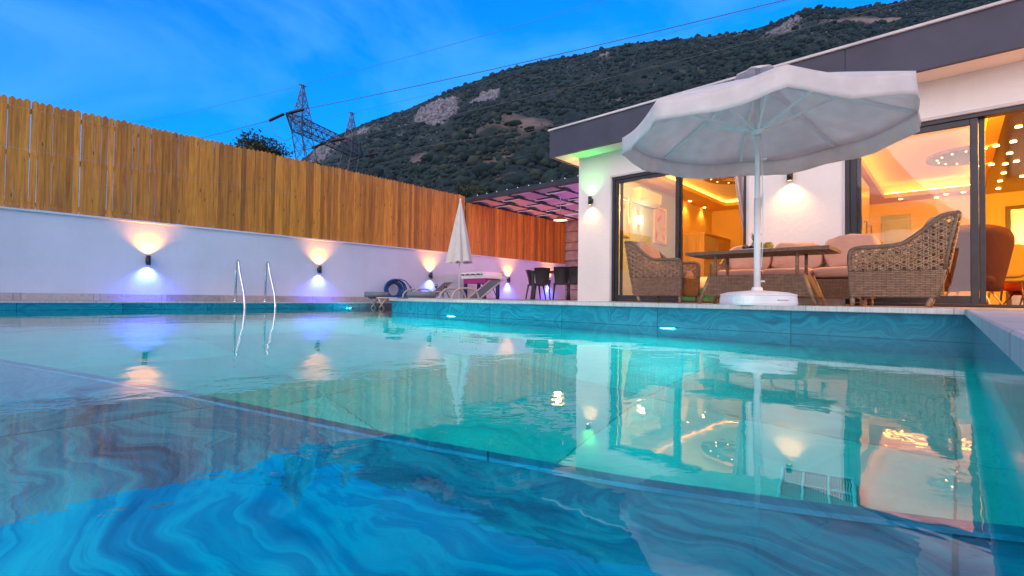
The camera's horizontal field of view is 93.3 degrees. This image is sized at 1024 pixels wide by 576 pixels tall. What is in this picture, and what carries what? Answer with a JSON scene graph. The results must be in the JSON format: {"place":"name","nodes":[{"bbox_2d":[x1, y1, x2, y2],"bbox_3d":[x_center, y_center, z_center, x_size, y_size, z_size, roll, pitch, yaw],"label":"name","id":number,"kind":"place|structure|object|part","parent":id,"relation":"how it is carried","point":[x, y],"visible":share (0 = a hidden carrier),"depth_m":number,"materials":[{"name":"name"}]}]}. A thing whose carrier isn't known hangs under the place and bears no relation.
{"place":"outdoors","nodes":[
{"label":"outdoors","id":0,"kind":"place"},
{"bbox_2d":[258,143,294,160],"bbox_3d":[-17.546,-5.169,36.171,3.360,11.731,4.740,0,-2,42],"label":"olive tree","id":1,"kind":"object","parent":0,"point":[283,151],"visible":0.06,"depth_m":35.76,"materials":[{"name":"green plant"}]},
{"bbox_2d":[364,292,388,296],"bbox_3d":[-3.008,0.146,10.756,0.520,0.119,0.129,1,-1,-6],"label":"rolled towel","id":2,"kind":"object","parent":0,"point":[376,294],"visible":0.98,"depth_m":10.70,"materials":[{"name":"white fabric"}]},
{"bbox_2d":[407,291,435,297],"bbox_3d":[-1.684,0.127,9.006,0.520,0.119,0.129,1,-1,-6],"label":"rolled towel","id":3,"kind":"object","parent":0,"point":[411,294],"visible":1,"depth_m":8.95,"materials":[{"name":"grey fabric"}]},
{"bbox_2d":[0,0,906,224],"label":"sky","id":4,"kind":"structure","parent":0,"point":[133,61],"materials":[{"name":"blue"}]},
{"bbox_2d":[0,308,1023,575],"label":"pool water","id":5,"kind":"structure","parent":0,"point":[280,442],"depth_m":0.86,"materials":[{"name":"blue liquid"}]},
{"bbox_2d":[302,0,999,289],"bbox_3d":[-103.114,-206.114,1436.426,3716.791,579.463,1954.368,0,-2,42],"label":"mountain","id":6,"kind":"structure","parent":0,"point":[573,115],"depth_m":532.22,"materials":[{"name":"green plant"}]},
{"bbox_2d":[344,124,578,261],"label":"foothill scrub","id":7,"kind":"object","parent":6,"relation":"on","point":[565,170],"visible":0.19,"depth_m":315.37,"materials":[{"name":"green plant"}]},
{"bbox_2d":[306,15,801,163],"bbox_3d":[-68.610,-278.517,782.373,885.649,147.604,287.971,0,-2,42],"label":"cliff rocks","id":8,"kind":"object","parent":6,"relation":"on","point":[438,112],"visible":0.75,"depth_m":705.93,"materials":[{"name":"stone"}]},
{"bbox_2d":[286,0,1000,236],"bbox_3d":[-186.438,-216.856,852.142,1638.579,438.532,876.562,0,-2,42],"label":"mountain scrub","id":9,"kind":"object","parent":6,"relation":"on","point":[480,170],"visible":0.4,"depth_m":523.03,"materials":[{"name":"green plant"}]},
{"bbox_2d":[306,1,989,170],"bbox_3d":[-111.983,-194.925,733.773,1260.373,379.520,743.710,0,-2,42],"label":"scattered rocks","id":10,"kind":"object","parent":6,"relation":"on","point":[630,75],"visible":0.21,"depth_m":595.29,"materials":[{"name":"stone"}]},
{"bbox_2d":[682,277,713,300],"bbox_3d":[4.565,0.042,10.328,1.756,0.526,2.057,0,-2,42],"label":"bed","id":11,"kind":"object","parent":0,"point":[702,284],"visible":0.04,"depth_m":9.66,"materials":[{"name":"green fabric"}]},
{"bbox_2d":[741,232,773,249],"bbox_3d":[2.946,-0.567,5.796,0.400,0.269,0.400,0,-2,42],"label":"fruit platter","id":12,"kind":"object","parent":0,"point":[765,245],"visible":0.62,"depth_m":5.71,"materials":[{"name":"yellow food"}]},
{"bbox_2d":[495,299,1023,309],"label":"terrace","id":13,"kind":"structure","parent":0,"point":[798,304],"depth_m":5.82,"materials":[{"name":"stone"}]},
{"bbox_2d":[461,272,503,298],"bbox_3d":[-0.824,-0.073,13.047,0.940,0.733,1.030,2,-2,-42],"label":"football table","id":14,"kind":"object","parent":13,"relation":"on","point":[479,278],"visible":0.9,"depth_m":12.83,"materials":[{"name":"white plastic"}]},
{"bbox_2d":[465,176,578,222],"bbox_3d":[2.441,-1.030,14.609,5.040,3.074,6.200,0,-2,42],"label":"pergola","id":15,"kind":"object","parent":13,"relation":"on","point":[531,194],"visible":0.42,"depth_m":13.66,"materials":[{"name":"metal"}]},
{"bbox_2d":[553,191,567,221],"bbox_3d":[1.264,-2.143,12.608,0.380,0.768,0.380,0,-2,42],"label":"pendant lamp","id":16,"kind":"object","parent":15,"relation":"hanging from","point":[560,218],"visible":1,"depth_m":12.60,"materials":[{"name":"orange metal"}]},
{"bbox_2d":[525,270,545,299],"bbox_3d":[0.615,-0.083,12.897,0.495,0.790,0.428,1,-1,-18],"label":"plastic chair","id":17,"kind":"object","parent":13,"relation":"on","point":[528,276],"visible":0.74,"depth_m":12.82,"materials":[{"name":"black plastic"}]},
{"bbox_2d":[533,267,550,299],"bbox_3d":[0.749,-0.100,11.982,0.428,0.790,0.495,1,-1,4],"label":"plastic chair","id":18,"kind":"object","parent":13,"relation":"on","point":[542,274],"visible":1,"depth_m":11.81,"materials":[{"name":"black plastic"}]},
{"bbox_2d":[530,270,553,299],"bbox_3d":[1.327,-0.057,12.598,1.700,0.740,0.800,1,-1,4],"label":"garden table","id":19,"kind":"object","parent":13,"relation":"on","point":[532,272],"visible":0.36,"depth_m":12.29,"materials":[{"name":"black plastic"}]},
{"bbox_2d":[552,267,570,299],"bbox_3d":[1.185,-0.102,11.582,0.428,0.790,0.495,1,-1,4],"label":"plastic chair","id":20,"kind":"object","parent":13,"relation":"on","point":[561,275],"visible":0.76,"depth_m":11.42,"materials":[{"name":"black plastic"}]},
{"bbox_2d":[565,201,578,299],"bbox_3d":[2.940,-1.324,17.042,2.043,3.501,0.950,0,-2,42],"label":"stone chimney","id":21,"kind":"object","parent":13,"relation":"on","point":[571,244],"visible":0.12,"depth_m":17.14,"materials":[{"name":"beige stone"}]},
{"bbox_2d":[566,266,577,299],"bbox_3d":[1.504,-0.102,11.382,0.428,0.790,0.495,1,-1,4],"label":"plastic chair","id":22,"kind":"object","parent":13,"relation":"on","point":[573,274],"visible":0.54,"depth_m":11.22,"materials":[{"name":"black plastic"}]},
{"bbox_2d":[624,241,700,302],"bbox_3d":[2.119,-0.236,6.822,0.841,0.889,0.740,0,-2,39],"label":"wicker armchair","id":23,"kind":"object","parent":13,"relation":"on","point":[651,273],"visible":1,"depth_m":6.60,"materials":[{"name":"brown wicker"}]},
{"bbox_2d":[685,245,840,305],"bbox_3d":[2.957,-0.116,5.771,1.520,0.632,0.720,0,-2,42],"label":"wicker table","id":24,"kind":"object","parent":13,"relation":"on","point":[804,284],"visible":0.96,"depth_m":5.57,"materials":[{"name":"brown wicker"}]},
{"bbox_2d":[548,0,1023,307],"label":"villa","id":25,"kind":"object","parent":13,"relation":"on","point":[967,66],"visible":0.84,"depth_m":7.76,"materials":[{"name":"paint"}]},
{"bbox_2d":[588,196,592,204],"bbox_3d":[1.522,-1.691,9.378,0.070,0.160,0.110,0,-2,42],"label":"wall lamp","id":26,"kind":"object","parent":25,"relation":"attached to","point":[590,200],"visible":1,"depth_m":9.34,"materials":[{"name":"metal"}]},
{"bbox_2d":[619,195,629,237],"bbox_3d":[2.427,-1.540,10.475,0.040,0.866,0.458,0,-2,42],"label":"picture","id":27,"kind":"object","parent":25,"relation":"attached to","point":[626,217],"visible":0.69,"depth_m":10.52,"materials":[{"name":"gold paper"}]},
{"bbox_2d":[639,215,642,223],"bbox_3d":[2.913,-1.547,10.948,0.090,0.180,0.090,0,-2,42],"label":"bedroom sconce","id":28,"kind":"object","parent":25,"relation":"attached to","point":[640,219],"visible":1,"depth_m":10.92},
{"bbox_2d":[632,187,661,207],"bbox_3d":[3.106,-2.062,11.079,0.230,0.314,1.000,0,-2,42],"label":"air conditioner","id":29,"kind":"object","parent":25,"relation":"attached to","point":[645,197],"visible":1,"depth_m":10.88,"materials":[{"name":"white plastic"}]},
{"bbox_2d":[653,207,666,245],"bbox_3d":[3.612,-1.515,11.771,0.040,0.914,0.694,0,-2,42],"label":"picture","id":30,"kind":"object","parent":25,"relation":"attached to","point":[660,225],"visible":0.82,"depth_m":11.75,"materials":[{"name":"pink paper"}]},
{"bbox_2d":[611,172,745,302],"bbox_3d":[2.814,-0.923,8.369,2.391,2.331,0.140,0,-2,42],"label":"sliding door","id":31,"kind":"structure","parent":25,"relation":"in","point":[617,273],"depth_m":8.90,"materials":[{"name":"metal"}]},
{"bbox_2d":[683,232,729,276],"bbox_3d":[5.374,-0.518,13.265,0.600,1.791,1.900,0,-2,42],"label":"kitchen counter","id":32,"kind":"object","parent":25,"relation":"on","point":[701,242],"visible":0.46,"depth_m":12.66,"materials":[{"name":"brown wood"}]},
{"bbox_3d":[5.237,-0.540,12.781,0.030,1.671,0.900,0,-2,42],"label":"mirror door","id":33,"kind":"part","parent":32,"relation":"part of","materials":[{"name":"orange wood"}]},
{"bbox_3d":[5.857,-0.518,13.420,0.018,1.671,0.920,0,-2,42],"label":"sliding door","id":34,"kind":"part","parent":32,"relation":"part of","materials":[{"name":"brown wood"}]},
{"bbox_2d":[703,178,734,183],"bbox_3d":[4.812,-2.464,10.320,1.350,0.175,1.500,0,-2,42],"label":"ceiling ring","id":35,"kind":"object","parent":25,"relation":"hanging from","point":[720,181],"visible":0.26,"depth_m":10.72,"materials":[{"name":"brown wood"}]},
{"bbox_2d":[734,176,742,228],"bbox_3d":[3.739,-0.977,7.840,0.336,2.380,0.112,0,-2,42],"label":"curtain","id":36,"kind":"object","parent":25,"relation":"hanging from","point":[739,184],"visible":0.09,"depth_m":7.87,"materials":[{"name":"white fabric"}]},
{"bbox_2d":[787,173,792,180],"bbox_3d":[4.057,-1.643,7.059,0.070,0.160,0.110,0,-2,42],"label":"wall lamp","id":37,"kind":"object","parent":25,"relation":"attached to","point":[789,177],"visible":0.67,"depth_m":7.02,"materials":[{"name":"metal"}]},
{"bbox_2d":[881,214,910,259],"bbox_3d":[9.349,-0.692,11.770,0.562,2.184,0.048,0,-2,42],"label":"inner door","id":38,"kind":"structure","parent":25,"relation":"in","point":[894,228],"depth_m":11.78,"materials":[{"name":"wood"}]},
{"bbox_2d":[845,104,1023,307],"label":"sliding door","id":39,"kind":"structure","parent":25,"relation":"in","point":[853,168],"depth_m":5.82,"materials":[{"name":"metal"}]},
{"bbox_2d":[925,144,978,166],"bbox_3d":[7.786,-2.316,8.248,1.116,0.175,1.240,0,-2,42],"label":"ceiling disc","id":40,"kind":"object","parent":25,"relation":"hanging from","point":[958,156],"visible":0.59,"depth_m":8.33,"materials":[{"name":"white paint"}]},
{"bbox_2d":[939,224,1014,304],"bbox_3d":[6.174,-0.279,6.526,0.792,1.066,0.848,2,-1,-33],"label":"wing armchair","id":41,"kind":"object","parent":25,"relation":"on","point":[1000,242],"visible":0.59,"depth_m":6.24,"materials":[{"name":"red fabric"}]},
{"bbox_2d":[986,244,1023,304],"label":"dining chair","id":42,"kind":"object","parent":25,"relation":"on","point":[1015,273],"visible":0.36,"depth_m":7.51,"materials":[{"name":"orange fabric"}]},
{"bbox_2d":[1003,283,1023,304],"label":"tub chair","id":43,"kind":"object","parent":25,"relation":"on","point":[1012,289],"visible":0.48,"depth_m":8.35,"materials":[{"name":"fabric"}]},
{"bbox_2d":[1005,205,1023,304],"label":"inner door","id":44,"kind":"structure","parent":25,"relation":"in","point":[1014,215],"depth_m":10.40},
{"bbox_2d":[710,234,879,305],"bbox_3d":[3.782,-0.247,6.540,1.897,0.934,0.807,0,-2,42],"label":"wicker sofa","id":45,"kind":"object","parent":13,"relation":"on","point":[831,275],"visible":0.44,"depth_m":6.32,"materials":[{"name":"fabric"}]},
{"bbox_2d":[847,210,961,307],"bbox_3d":[3.873,-0.255,4.776,0.841,0.889,0.740,0,-2,42],"label":"wicker armchair","id":46,"kind":"object","parent":13,"relation":"on","point":[919,271],"visible":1,"depth_m":4.48,"materials":[{"name":"brown wicker"}]},
{"label":"ground","id":47,"kind":"structure","parent":0,"visible":0},
{"bbox_2d":[229,128,280,233],"bbox_3d":[-18.387,-5.362,33.561,6.032,11.984,6.088,1,-1,-13],"label":"olive tree","id":48,"kind":"object","parent":47,"relation":"on","point":[254,142],"visible":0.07,"depth_m":33.52,"materials":[{"name":"green plant"}]},
{"bbox_2d":[0,206,565,301],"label":"garden wall","id":49,"kind":"structure","parent":47,"relation":"on","point":[51,256],"depth_m":8.86,"materials":[{"name":"white paint"}]},
{"bbox_2d":[145,255,150,264],"bbox_3d":[-6.221,-0.475,8.264,0.110,0.160,0.070,0,-2,42],"label":"wall lamp","id":50,"kind":"object","parent":49,"relation":"attached to","point":[148,260],"visible":1,"depth_m":8.22,"materials":[{"name":"metal"}]},
{"bbox_2d":[0,94,464,251],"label":"wooden fence","id":51,"kind":"object","parent":49,"relation":"on","point":[218,186],"visible":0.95,"depth_m":8.83,"materials":[{"name":"brown wood"}]},
{"bbox_2d":[317,266,321,272],"bbox_3d":[-4.179,-0.401,10.497,0.110,0.160,0.070,0,-2,42],"label":"wall lamp","id":52,"kind":"object","parent":49,"relation":"attached to","point":[319,269],"visible":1,"depth_m":10.46,"materials":[{"name":"metal"}]},
{"bbox_2d":[465,202,565,263],"bbox_3d":[0.252,-1.651,15.555,0.156,1.496,4.787,0,-2,42],"label":"wooden fence","id":53,"kind":"object","parent":49,"relation":"on","point":[494,232],"visible":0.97,"depth_m":15.23,"materials":[{"name":"brown wood"}]},
{"bbox_2d":[269,83,377,171],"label":"power pylon","id":54,"kind":"object","parent":47,"relation":"on","point":[351,152],"visible":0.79,"depth_m":108.32,"materials":[{"name":"grey metal"}]},
{"bbox_2d":[36,121,266,176],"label":"power line","id":55,"kind":"object","parent":54,"relation":"attached to","point":[223,132],"visible":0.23,"depth_m":106.02,"materials":[{"name":"grey metal"}]},
{"bbox_2d":[29,85,300,147],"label":"power line","id":56,"kind":"object","parent":54,"relation":"attached to","point":[217,105],"visible":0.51,"depth_m":112.96,"materials":[{"name":"grey metal"}]},
{"bbox_2d":[304,0,603,84],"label":"power line","id":57,"kind":"object","parent":54,"relation":"attached to","point":[462,41],"visible":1,"depth_m":92.14,"materials":[{"name":"grey metal"}]},
{"bbox_2d":[378,123,569,153],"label":"power line","id":58,"kind":"object","parent":54,"relation":"attached to","point":[478,138],"visible":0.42,"depth_m":113.60,"materials":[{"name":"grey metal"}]},
{"bbox_2d":[306,0,783,108],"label":"power line","id":59,"kind":"object","parent":54,"relation":"attached to","point":[560,53],"visible":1,"depth_m":80.73,"materials":[{"name":"grey metal"}]},
{"bbox_2d":[352,0,788,112],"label":"power line","id":60,"kind":"object","parent":54,"relation":"attached to","point":[581,56],"visible":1,"depth_m":100.75,"materials":[{"name":"grey metal"}]},
{"bbox_2d":[344,0,910,138],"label":"power line","id":61,"kind":"object","parent":54,"relation":"attached to","point":[648,68],"visible":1,"depth_m":87.76,"materials":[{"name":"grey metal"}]},
{"bbox_2d":[448,180,487,255],"bbox_3d":[-3.561,-3.841,37.859,4.086,9.524,3.615,0,-2,42],"label":"bushy tree","id":62,"kind":"object","parent":47,"relation":"on","point":[466,191],"visible":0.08,"depth_m":37.36,"materials":[{"name":"green plant"}]},
{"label":"pool floor","id":63,"kind":"structure","parent":0,"visible":0},
{"bbox_2d":[349,303,391,307],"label":"pool bay wall","id":64,"kind":"structure","parent":63,"relation":"on","point":[366,305],"depth_m":11.09,"materials":[{"name":"teal tile"}]},
{"bbox_2d":[0,301,1023,441],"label":"pool wall","id":65,"kind":"structure","parent":63,"relation":"on","point":[1005,372],"depth_m":4.34,"materials":[{"name":"tile"}]},
{"bbox_2d":[0,298,1023,370],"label":"pool coping","id":66,"kind":"object","parent":65,"relation":"on","point":[1002,330],"visible":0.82,"depth_m":3.70,"materials":[{"name":"stone"}]},
{"bbox_2d":[233,259,275,308],"bbox_3d":[-4.859,0.414,9.145,0.575,1.894,0.626,0,-2,42],"label":"pool ladder","id":67,"kind":"object","parent":66,"relation":"attached to","point":[237,263],"visible":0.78,"depth_m":9.11,"materials":[{"name":"metal"}]},
{"bbox_2d":[384,278,411,296],"bbox_3d":[-2.796,0.051,11.862,0.244,0.574,0.900,0,-2,42],"label":"pool hose","id":68,"kind":"object","parent":66,"relation":"on","point":[389,283],"visible":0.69,"depth_m":11.84,"materials":[{"name":"blue plastic"}]},
{"bbox_2d":[719,287,797,305],"bbox_3d":[2.289,0.073,4.513,0.580,0.170,0.585,1,-1,0],"label":"parasol base","id":69,"kind":"object","parent":66,"relation":"on","point":[756,296],"visible":0.98,"depth_m":4.25,"materials":[{"name":"white plastic"}]},
{"bbox_2d":[621,64,920,286],"bbox_3d":[2.304,-1.013,4.538,2.363,2.143,2.367,0,-2,42],"label":"open parasol","id":70,"kind":"object","parent":69,"relation":"on","point":[758,121],"visible":1,"depth_m":4.65,"materials":[{"name":"fabric"}]},
{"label":"sunning ledge","id":71,"kind":"structure","parent":63,"relation":"on","visible":0},
{"bbox_2d":[368,281,453,308],"bbox_3d":[-2.304,0.168,11.138,1.861,0.681,0.637,2,-1,-32],"label":"sun lounger","id":72,"kind":"object","parent":71,"relation":"on","point":[441,287],"visible":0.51,"depth_m":11.01,"materials":[{"name":"grey"}]},
{"bbox_2d":[432,291,450,297],"bbox_3d":[-1.538,0.288,10.496,0.410,0.425,0.410,0,-2,42],"label":"side table","id":73,"kind":"object","parent":71,"relation":"on","point":[442,294],"visible":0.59,"depth_m":10.45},
{"bbox_2d":[398,279,502,299],"bbox_3d":[-1.163,0.146,9.344,1.962,0.681,0.637,1,-1,-30],"label":"sun lounger","id":74,"kind":"object","parent":71,"relation":"on","point":[485,289],"visible":0.72,"depth_m":9.54,"materials":[{"name":"grey"}]},
{"bbox_2d":[446,198,472,297],"bbox_3d":[-1.184,-0.769,10.978,0.596,2.562,0.580,0,-1,19],"label":"closed parasol","id":75,"kind":"object","parent":71,"relation":"on","point":[459,251],"visible":0.88,"depth_m":10.86,"materials":[{"name":"fabric"}]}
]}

